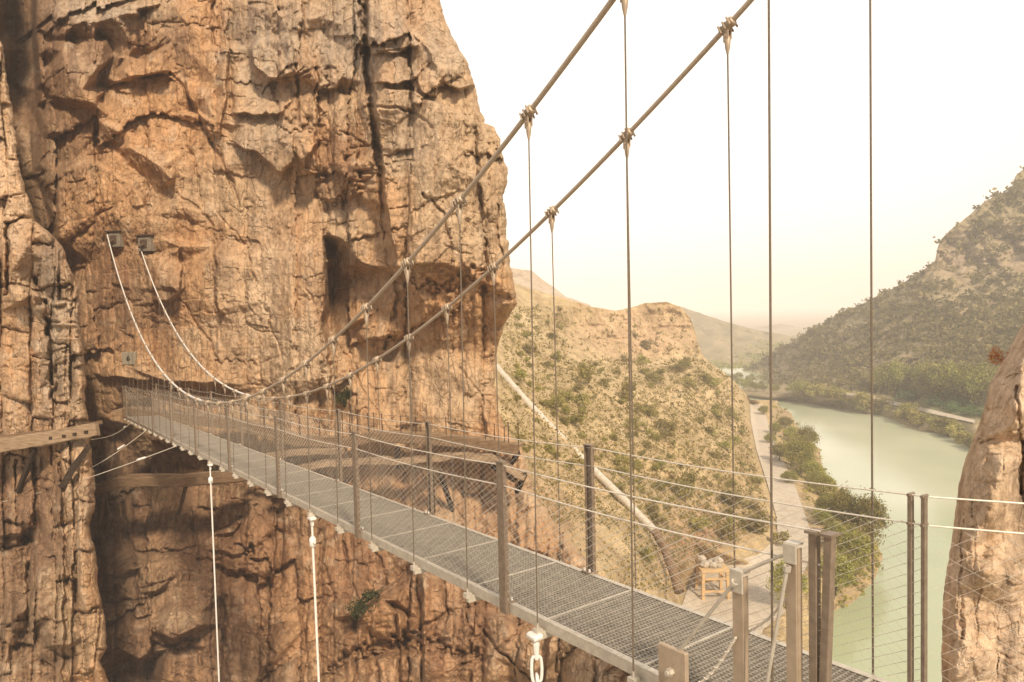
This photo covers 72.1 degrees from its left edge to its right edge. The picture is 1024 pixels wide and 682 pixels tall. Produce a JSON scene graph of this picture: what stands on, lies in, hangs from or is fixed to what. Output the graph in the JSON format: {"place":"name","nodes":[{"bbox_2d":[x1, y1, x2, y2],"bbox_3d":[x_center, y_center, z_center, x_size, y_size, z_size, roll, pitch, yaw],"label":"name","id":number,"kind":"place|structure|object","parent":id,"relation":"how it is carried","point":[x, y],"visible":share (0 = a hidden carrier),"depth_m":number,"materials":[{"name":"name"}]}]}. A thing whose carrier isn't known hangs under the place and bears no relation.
{"place":"outdoors","nodes":[
{"label":"outdoors","id":0,"kind":"place"},
{"bbox_2d":[0,41,108,681],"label":"rock buttress","id":1,"kind":"object","parent":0,"point":[52,623],"visible":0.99,"depth_m":22.47,"materials":[{"name":"stone"}]},
{"bbox_2d":[0,420,102,493],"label":"timber ledge","id":2,"kind":"object","parent":1,"relation":"attached to","point":[23,440],"visible":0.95,"depth_m":21.95,"materials":[{"name":"brown wood"}]},
{"bbox_2d":[3,446,175,501],"bbox_3d":[-14.293,4.448,22.523,8.934,2.532,0.072,-1,3,18],"label":"stay cable","id":3,"kind":"object","parent":1,"relation":"attached to","point":[141,458],"visible":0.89,"depth_m":21.63,"materials":[{"name":"metal"}]},
{"bbox_2d":[0,0,630,681],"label":"cliff","id":4,"kind":"structure","parent":0,"point":[284,182],"depth_m":31.61,"materials":[{"name":"stone"}]},
{"bbox_2d":[104,230,123,247],"bbox_3d":[-19.173,-4.932,34.083,0.840,0.795,1.085,-1,2,12],"label":"anchor bracket","id":5,"kind":"object","parent":4,"relation":"attached to","point":[115,238],"visible":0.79,"depth_m":33.87,"materials":[{"name":"metal"}]},
{"bbox_2d":[122,352,135,364],"bbox_3d":[-18.666,0.844,34.417,0.720,0.620,0.330,-1,2,12],"label":"plaque","id":6,"kind":"object","parent":4,"relation":"attached to","point":[125,358],"visible":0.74,"depth_m":34.27,"materials":[{"name":"beige metal"}]},
{"bbox_2d":[135,234,156,251],"bbox_3d":[-17.528,-4.687,33.751,0.840,0.795,1.085,-1,2,12],"label":"anchor bracket","id":7,"kind":"object","parent":4,"relation":"attached to","point":[145,243],"visible":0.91,"depth_m":33.55,"materials":[{"name":"metal"}]},
{"bbox_2d":[105,0,928,681],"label":"suspension bridge","id":8,"kind":"structure","parent":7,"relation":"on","point":[637,634],"depth_m":6.81,"materials":[{"name":"metal"}]},
{"bbox_2d":[207,464,219,681],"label":"guy cable","id":9,"kind":"object","parent":8,"relation":"hanging from","point":[210,480],"visible":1,"depth_m":17.53,"materials":[{"name":"silver metal"}]},
{"bbox_2d":[307,516,319,681],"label":"guy cable","id":10,"kind":"object","parent":8,"relation":"hanging from","point":[312,541],"visible":1,"depth_m":11.43,"materials":[{"name":"silver metal"}]},
{"bbox_2d":[526,631,543,681],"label":"chain","id":11,"kind":"object","parent":8,"relation":"hanging from","point":[535,638],"visible":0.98,"depth_m":6.40,"materials":[{"name":"silver metal"}]},
{"bbox_2d":[929,496,1023,681],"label":"landing railing","id":12,"kind":"object","parent":8,"relation":"attached to","point":[977,571],"visible":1,"depth_m":4.73,"materials":[{"name":"metal"}]},
{"bbox_2d":[94,471,247,525],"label":"timber beam","id":13,"kind":"structure","parent":4,"relation":"attached to","point":[173,480],"depth_m":29.57,"materials":[{"name":"wood"}]},
{"bbox_2d":[112,386,527,512],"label":"cliff walkway","id":14,"kind":"structure","parent":4,"relation":"attached to","point":[505,446],"depth_m":28.52,"materials":[{"name":"metal"}]},
{"bbox_2d":[335,383,350,407],"bbox_3d":[-7.712,2.498,32.271,0.771,1.191,0.551,-1,2,9],"label":"shrub","id":15,"kind":"object","parent":4,"relation":"on","point":[341,397],"visible":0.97,"depth_m":32.22,"materials":[{"name":"green plant"}]},
{"bbox_2d":[345,585,382,620],"bbox_3d":[-5.530,9.677,26.135,1.157,1.023,1.618,1,3,42],"label":"shrub","id":16,"kind":"object","parent":4,"relation":"on","point":[359,607],"visible":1,"depth_m":25.99,"materials":[{"name":"green plant"}]},
{"bbox_2d":[511,268,590,306],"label":"peak","id":17,"kind":"structure","parent":0,"point":[522,277],"depth_m":488.04,"materials":[{"name":"beige stone"}]},
{"bbox_2d":[494,283,882,650],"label":"hillside","id":18,"kind":"structure","parent":0,"point":[544,300],"depth_m":93.34,"materials":[{"name":"beige soil"}]},
{"bbox_2d":[513,368,528,378],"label":"shrub","id":19,"kind":"object","parent":18,"relation":"on","point":[520,373],"visible":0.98,"depth_m":74.40,"materials":[{"name":"green plant"}]},
{"bbox_2d":[521,344,537,353],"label":"shrub","id":20,"kind":"object","parent":18,"relation":"on","point":[526,346],"visible":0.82,"depth_m":100.34,"materials":[{"name":"green plant"}]},
{"bbox_2d":[548,394,568,408],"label":"shrub","id":21,"kind":"object","parent":18,"relation":"on","point":[560,401],"visible":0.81,"depth_m":71.90,"materials":[{"name":"green plant"}]},
{"bbox_2d":[557,390,572,400],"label":"shrub","id":22,"kind":"object","parent":18,"relation":"on","point":[567,395],"visible":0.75,"depth_m":80.51,"materials":[{"name":"green plant"}]},
{"bbox_2d":[565,414,586,424],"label":"shrub","id":23,"kind":"object","parent":18,"relation":"on","point":[576,418],"visible":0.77,"depth_m":71.11,"materials":[{"name":"green plant"}]},
{"bbox_2d":[570,391,591,405],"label":"shrub","id":24,"kind":"object","parent":18,"relation":"on","point":[580,399],"visible":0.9,"depth_m":82.89,"materials":[{"name":"green plant"}]},
{"bbox_2d":[575,362,594,383],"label":"shrub","id":25,"kind":"object","parent":18,"relation":"on","point":[585,373],"visible":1,"depth_m":96.00,"materials":[{"name":"green plant"}]},
{"bbox_2d":[497,364,683,593],"bbox_3d":[6.344,10.279,60.237,3.302,15.862,22.589,-3,3,-37],"label":"pipeline","id":26,"kind":"object","parent":18,"relation":"on","point":[597,474],"visible":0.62,"depth_m":57.92,"materials":[{"name":"beige metal"}]},
{"bbox_2d":[596,376,613,388],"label":"shrub","id":27,"kind":"object","parent":18,"relation":"on","point":[604,381],"visible":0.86,"depth_m":102.98,"materials":[{"name":"green plant"}]},
{"bbox_2d":[611,455,632,467],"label":"shrub","id":28,"kind":"object","parent":18,"relation":"on","point":[619,460],"visible":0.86,"depth_m":69.18,"materials":[{"name":"green plant"}]},
{"bbox_2d":[611,465,632,476],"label":"shrub","id":29,"kind":"object","parent":18,"relation":"on","point":[620,469],"visible":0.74,"depth_m":66.63,"materials":[{"name":"green plant"}]},
{"bbox_2d":[618,380,635,400],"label":"shrub","id":30,"kind":"object","parent":18,"relation":"on","point":[625,394],"visible":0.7,"depth_m":104.24,"materials":[{"name":"green plant"}]},
{"bbox_2d":[499,304,768,591],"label":"dry tufts","id":31,"kind":"object","parent":18,"relation":"on","point":[687,444],"visible":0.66,"depth_m":86.19,"materials":[{"name":"beige plant"}]},
{"bbox_2d":[627,401,647,413],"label":"shrub","id":32,"kind":"object","parent":18,"relation":"on","point":[638,407],"visible":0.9,"depth_m":99.19,"materials":[{"name":"green plant"}]},
{"bbox_2d":[635,354,650,365],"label":"shrub","id":33,"kind":"object","parent":18,"relation":"on","point":[640,360],"visible":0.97,"depth_m":146.49,"materials":[{"name":"green plant"}]},
{"bbox_2d":[638,545,655,562],"bbox_3d":[9.504,14.984,49.777,1.221,1.293,1.912,-2,2,-4],"label":"shrub","id":34,"kind":"object","parent":18,"relation":"on","point":[644,551],"visible":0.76,"depth_m":49.46,"materials":[{"name":"green plant"}]},
{"bbox_2d":[642,407,659,416],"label":"shrub","id":35,"kind":"object","parent":18,"relation":"on","point":[651,412],"visible":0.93,"depth_m":100.83,"materials":[{"name":"green plant"}]},
{"bbox_2d":[645,503,660,518],"bbox_3d":[12.513,15.074,62.877,1.462,1.610,2.289,0,3,37],"label":"shrub","id":36,"kind":"object","parent":18,"relation":"on","point":[656,508],"visible":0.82,"depth_m":62.55,"materials":[{"name":"green plant"}]},
{"bbox_2d":[647,373,666,382],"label":"shrub","id":37,"kind":"object","parent":18,"relation":"on","point":[657,378],"visible":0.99,"depth_m":126.03,"materials":[{"name":"green plant"}]},
{"bbox_2d":[652,479,672,490],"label":"shrub","id":38,"kind":"object","parent":18,"relation":"on","point":[662,486],"visible":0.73,"depth_m":71.81,"materials":[{"name":"green plant"}]},
{"bbox_2d":[656,418,678,431],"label":"shrub","id":39,"kind":"object","parent":18,"relation":"on","point":[666,425],"visible":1,"depth_m":97.20,"materials":[{"name":"green plant"}]},
{"bbox_2d":[672,471,696,499],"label":"shrub","id":40,"kind":"object","parent":18,"relation":"on","point":[676,488],"visible":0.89,"depth_m":74.31,"materials":[{"name":"green plant"}]},
{"bbox_2d":[680,376,695,387],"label":"shrub","id":41,"kind":"object","parent":18,"relation":"on","point":[690,381],"visible":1,"depth_m":132.41,"materials":[{"name":"green plant"}]},
{"bbox_2d":[688,514,713,530],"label":"shrub","id":42,"kind":"object","parent":18,"relation":"on","point":[702,523],"visible":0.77,"depth_m":68.80,"materials":[{"name":"green plant"}]},
{"bbox_2d":[695,561,730,599],"bbox_3d":[18.537,22.278,65.232,2.630,2.998,2.630,-1,2,0],"label":"trestle","id":43,"kind":"object","parent":18,"relation":"on","point":[708,580],"visible":0.53,"depth_m":64.07,"materials":[{"name":"brown wood"}]},
{"bbox_2d":[696,555,723,567],"bbox_3d":[18.321,20.370,65.019,2.319,1.021,1.598,-1,2,0],"label":"rubble","id":44,"kind":"object","parent":43,"relation":"on","point":[709,563],"visible":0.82,"depth_m":64.56,"materials":[{"name":"beige stone"}]},
{"bbox_2d":[707,377,723,386],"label":"shrub","id":45,"kind":"object","parent":18,"relation":"on","point":[714,382],"visible":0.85,"depth_m":145.21,"materials":[{"name":"green plant"}]},
{"bbox_2d":[715,525,741,543],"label":"shrub","id":46,"kind":"object","parent":18,"relation":"on","point":[726,530],"visible":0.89,"depth_m":72.12,"materials":[{"name":"green plant"}]},
{"bbox_2d":[718,489,745,504],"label":"shrub","id":47,"kind":"object","parent":18,"relation":"on","point":[738,499],"visible":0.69,"depth_m":81.60,"materials":[{"name":"green plant"}]},
{"bbox_2d":[739,512,776,534],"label":"shrub","id":48,"kind":"object","parent":18,"relation":"on","point":[759,525],"visible":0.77,"depth_m":77.75,"materials":[{"name":"green plant"}]},
{"bbox_2d":[768,422,782,433],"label":"tree","id":49,"kind":"object","parent":18,"relation":"on","point":[776,427],"visible":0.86,"depth_m":145.54,"materials":[{"name":"green plant"}]},
{"bbox_2d":[768,439,788,460],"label":"tree","id":50,"kind":"object","parent":18,"relation":"on","point":[778,451],"visible":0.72,"depth_m":119.55,"materials":[{"name":"green plant"}]},
{"bbox_2d":[777,416,792,428],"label":"tree","id":51,"kind":"object","parent":18,"relation":"on","point":[786,421],"visible":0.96,"depth_m":160.59,"materials":[{"name":"green plant"}]},
{"bbox_2d":[765,553,808,608],"bbox_3d":[23.979,21.126,61.350,3.760,5.662,3.783,-4,3,-42],"label":"tree","id":52,"kind":"object","parent":18,"relation":"on","point":[780,582],"visible":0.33,"depth_m":61.16,"materials":[{"name":"green plant"}]},
{"bbox_2d":[779,467,798,482],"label":"tree","id":53,"kind":"object","parent":18,"relation":"on","point":[786,474],"visible":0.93,"depth_m":104.58,"materials":[{"name":"green plant"}]},
{"bbox_2d":[782,425,798,440],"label":"tree","id":54,"kind":"object","parent":18,"relation":"on","point":[789,431],"visible":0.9,"depth_m":142.65,"materials":[{"name":"green plant"}]},
{"bbox_2d":[781,433,820,473],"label":"tree","id":55,"kind":"object","parent":18,"relation":"on","point":[797,448],"visible":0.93,"depth_m":113.18,"materials":[{"name":"green plant"}]},
{"bbox_2d":[793,424,820,444],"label":"tree","id":56,"kind":"object","parent":18,"relation":"on","point":[812,435],"visible":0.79,"depth_m":135.78,"materials":[{"name":"green plant"}]},
{"bbox_2d":[800,457,827,481],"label":"tree","id":57,"kind":"object","parent":18,"relation":"on","point":[808,467],"visible":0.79,"depth_m":109.67,"materials":[{"name":"green plant"}]},
{"bbox_2d":[807,466,824,489],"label":"tree","id":58,"kind":"object","parent":18,"relation":"on","point":[813,475],"visible":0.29,"depth_m":105.41,"materials":[{"name":"green plant"}]},
{"bbox_2d":[813,491,830,509],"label":"tree","id":59,"kind":"object","parent":18,"relation":"on","point":[821,502],"visible":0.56,"depth_m":88.84,"materials":[{"name":"green plant"}]},
{"bbox_2d":[811,507,834,524],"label":"tree","id":60,"kind":"object","parent":18,"relation":"on","point":[822,515],"visible":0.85,"depth_m":84.45,"materials":[{"name":"green plant"}]},
{"bbox_2d":[810,471,837,493],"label":"tree","id":61,"kind":"object","parent":18,"relation":"on","point":[823,479],"visible":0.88,"depth_m":101.29,"materials":[{"name":"green plant"}]},
{"bbox_2d":[772,404,883,608],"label":"bank scrub","id":62,"kind":"object","parent":18,"relation":"on","point":[809,489],"visible":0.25,"depth_m":86.74,"materials":[{"name":"green plant"}]},
{"bbox_2d":[825,518,848,543],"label":"tree","id":63,"kind":"object","parent":18,"relation":"on","point":[837,528],"visible":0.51,"depth_m":76.66,"materials":[{"name":"green plant"}]},
{"bbox_2d":[823,480,857,526],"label":"tree","id":64,"kind":"object","parent":18,"relation":"on","point":[845,501],"visible":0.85,"depth_m":84.44,"materials":[{"name":"green plant"}]},
{"bbox_2d":[821,543,859,596],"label":"tree","id":65,"kind":"object","parent":18,"relation":"on","point":[846,567],"visible":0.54,"depth_m":68.46,"materials":[{"name":"green plant"}]},
{"bbox_2d":[840,552,857,576],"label":"tree","id":66,"kind":"object","parent":18,"relation":"on","point":[851,558],"visible":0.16,"depth_m":71.53,"materials":[{"name":"green plant"}]},
{"bbox_2d":[836,522,878,576],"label":"tree","id":67,"kind":"object","parent":18,"relation":"on","point":[865,549],"visible":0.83,"depth_m":73.70,"materials":[{"name":"green plant"}]},
{"bbox_2d":[844,486,892,543],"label":"tree","id":68,"kind":"object","parent":18,"relation":"on","point":[863,505],"visible":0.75,"depth_m":81.47,"materials":[{"name":"green plant"}]},
{"bbox_2d":[656,302,798,366],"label":"valley hill","id":69,"kind":"structure","parent":0,"point":[713,335],"depth_m":496.50,"materials":[{"name":"beige soil"}]},
{"bbox_2d":[707,338,787,367],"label":"valley wood","id":70,"kind":"object","parent":69,"relation":"on","point":[738,364],"visible":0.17,"depth_m":402.61,"materials":[{"name":"green plant"}]},
{"bbox_2d":[440,0,1023,311],"label":"sky","id":71,"kind":"structure","parent":0,"point":[948,75],"materials":[{"name":"white"}]},
{"bbox_2d":[682,404,809,633],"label":"path","id":72,"kind":"structure","parent":0,"point":[784,490],"depth_m":75.64,"materials":[{"name":"beige soil"}]},
{"bbox_2d":[769,530,791,544],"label":"shrub","id":73,"kind":"object","parent":72,"relation":"on","point":[778,535],"visible":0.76,"depth_m":77.05,"materials":[{"name":"green plant"}]},
{"bbox_2d":[699,308,845,336],"bbox_3d":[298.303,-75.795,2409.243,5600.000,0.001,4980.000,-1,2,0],"label":"ground","id":74,"kind":"structure","parent":0,"point":[800,319],"depth_m":1826.46,"materials":[{"name":"soil"}]},
{"bbox_2d":[754,324,797,328],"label":"pale hill","id":75,"kind":"structure","parent":0,"point":[778,326],"depth_m":996.74,"materials":[{"name":"beige"}]},
{"bbox_2d":[719,367,969,681],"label":"river","id":76,"kind":"structure","parent":0,"point":[907,459],"depth_m":103.97,"materials":[{"name":"green liquid"}]},
{"bbox_2d":[742,169,1023,447],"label":"hill","id":77,"kind":"structure","parent":0,"point":[1014,263],"depth_m":246.99,"materials":[{"name":"green plant"}]},
{"bbox_2d":[793,375,813,393],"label":"bush","id":78,"kind":"object","parent":77,"relation":"on","point":[801,386],"visible":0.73,"depth_m":213.15,"materials":[{"name":"green plant"}]},
{"bbox_2d":[803,384,821,396],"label":"bush","id":79,"kind":"object","parent":77,"relation":"on","point":[811,393],"visible":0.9,"depth_m":206.44,"materials":[{"name":"green plant"}]},
{"bbox_2d":[825,385,844,397],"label":"bush","id":80,"kind":"object","parent":77,"relation":"on","point":[832,390],"visible":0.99,"depth_m":198.63,"materials":[{"name":"green plant"}]},
{"bbox_2d":[719,166,1023,397],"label":"hill wood","id":81,"kind":"object","parent":77,"relation":"on","point":[1012,321],"visible":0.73,"depth_m":236.96,"materials":[{"name":"green plant"}]},
{"bbox_2d":[869,359,891,393],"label":"tree","id":82,"kind":"object","parent":77,"relation":"on","point":[879,383],"visible":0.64,"depth_m":193.25,"materials":[{"name":"green plant"}]},
{"bbox_2d":[868,356,894,392],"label":"tree","id":83,"kind":"object","parent":77,"relation":"on","point":[877,376],"visible":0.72,"depth_m":192.86,"materials":[{"name":"green plant"}]},
{"bbox_2d":[873,396,893,407],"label":"bush","id":84,"kind":"object","parent":77,"relation":"on","point":[877,402],"visible":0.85,"depth_m":187.53,"materials":[{"name":"green plant"}]},
{"bbox_2d":[883,362,908,394],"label":"tree","id":85,"kind":"object","parent":77,"relation":"on","point":[898,380],"visible":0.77,"depth_m":190.12,"materials":[{"name":"green plant"}]},
{"bbox_2d":[881,355,912,391],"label":"tree","id":86,"kind":"object","parent":77,"relation":"on","point":[898,365],"visible":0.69,"depth_m":190.97,"materials":[{"name":"green plant"}]},
{"bbox_2d":[891,370,911,391],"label":"tree","id":87,"kind":"object","parent":77,"relation":"on","point":[896,385],"visible":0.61,"depth_m":190.04,"materials":[{"name":"green plant"}]},
{"bbox_2d":[898,390,918,399],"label":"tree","id":88,"kind":"object","parent":77,"relation":"on","point":[911,394],"visible":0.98,"depth_m":187.65,"materials":[{"name":"green plant"}]},
{"bbox_2d":[895,401,922,409],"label":"bush","id":89,"kind":"object","parent":77,"relation":"on","point":[905,405],"visible":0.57,"depth_m":174.85,"materials":[{"name":"green plant"}]},
{"bbox_2d":[904,406,919,418],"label":"bush","id":90,"kind":"object","parent":77,"relation":"on","point":[911,413],"visible":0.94,"depth_m":170.09,"materials":[{"name":"green plant"}]},
{"bbox_2d":[908,416,923,425],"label":"bush","id":91,"kind":"object","parent":77,"relation":"on","point":[914,421],"visible":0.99,"depth_m":166.25,"materials":[{"name":"green plant"}]},
{"bbox_2d":[907,357,932,393],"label":"tree","id":92,"kind":"object","parent":77,"relation":"on","point":[917,370],"visible":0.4,"depth_m":186.13,"materials":[{"name":"green plant"}]},
{"bbox_2d":[913,372,944,399],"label":"tree","id":93,"kind":"object","parent":77,"relation":"on","point":[919,382],"visible":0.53,"depth_m":177.26,"materials":[{"name":"green plant"}]},
{"bbox_2d":[920,367,941,397],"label":"tree","id":94,"kind":"object","parent":77,"relation":"on","point":[927,386],"visible":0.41,"depth_m":175.08,"materials":[{"name":"green plant"}]},
{"bbox_2d":[922,358,947,398],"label":"tree","id":95,"kind":"object","parent":77,"relation":"on","point":[929,377],"visible":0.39,"depth_m":174.55,"materials":[{"name":"green plant"}]},
{"bbox_2d":[922,355,960,400],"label":"tree","id":96,"kind":"object","parent":77,"relation":"on","point":[934,376],"visible":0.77,"depth_m":172.08,"materials":[{"name":"green plant"}]},
{"bbox_2d":[937,357,964,399],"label":"tree","id":97,"kind":"object","parent":77,"relation":"on","point":[950,370],"visible":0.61,"depth_m":171.04,"materials":[{"name":"green plant"}]},
{"bbox_2d":[943,404,962,412],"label":"bush","id":98,"kind":"object","parent":77,"relation":"on","point":[956,408],"visible":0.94,"depth_m":164.06,"materials":[{"name":"green plant"}]},
{"bbox_2d":[943,423,963,435],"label":"bush","id":99,"kind":"object","parent":77,"relation":"on","point":[950,427],"visible":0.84,"depth_m":153.00,"materials":[{"name":"green plant"}]},
{"bbox_2d":[949,430,969,443],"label":"bush","id":100,"kind":"object","parent":77,"relation":"on","point":[960,434],"visible":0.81,"depth_m":148.13,"materials":[{"name":"green plant"}]},
{"bbox_2d":[952,363,992,405],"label":"tree","id":101,"kind":"object","parent":77,"relation":"on","point":[962,376],"visible":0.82,"depth_m":165.36,"materials":[{"name":"green plant"}]},
{"bbox_2d":[964,408,982,416],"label":"bush","id":102,"kind":"object","parent":77,"relation":"on","point":[970,412],"visible":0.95,"depth_m":157.57,"materials":[{"name":"green plant"}]},
{"bbox_2d":[962,360,992,405],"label":"tree","id":103,"kind":"object","parent":77,"relation":"on","point":[979,391],"visible":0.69,"depth_m":164.34,"materials":[{"name":"green plant"}]},
{"bbox_2d":[969,359,998,402],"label":"tree","id":104,"kind":"object","parent":77,"relation":"on","point":[988,370],"visible":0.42,"depth_m":165.48,"materials":[{"name":"green plant"}]},
{"bbox_2d":[843,393,974,422],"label":"road","id":105,"kind":"structure","parent":0,"point":[940,413],"depth_m":166.03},
{"bbox_2d":[941,324,1023,681],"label":"rock outcrop","id":106,"kind":"object","parent":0,"point":[993,468],"visible":0.98,"depth_m":8.10,"materials":[{"name":"stone"}]},
{"bbox_2d":[986,346,1008,365],"bbox_3d":[6.192,0.207,8.885,0.366,0.351,0.401,0,3,36],"label":"shrub","id":107,"kind":"object","parent":106,"relation":"on","point":[995,358],"visible":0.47,"depth_m":8.96,"materials":[{"name":"orange plant"}]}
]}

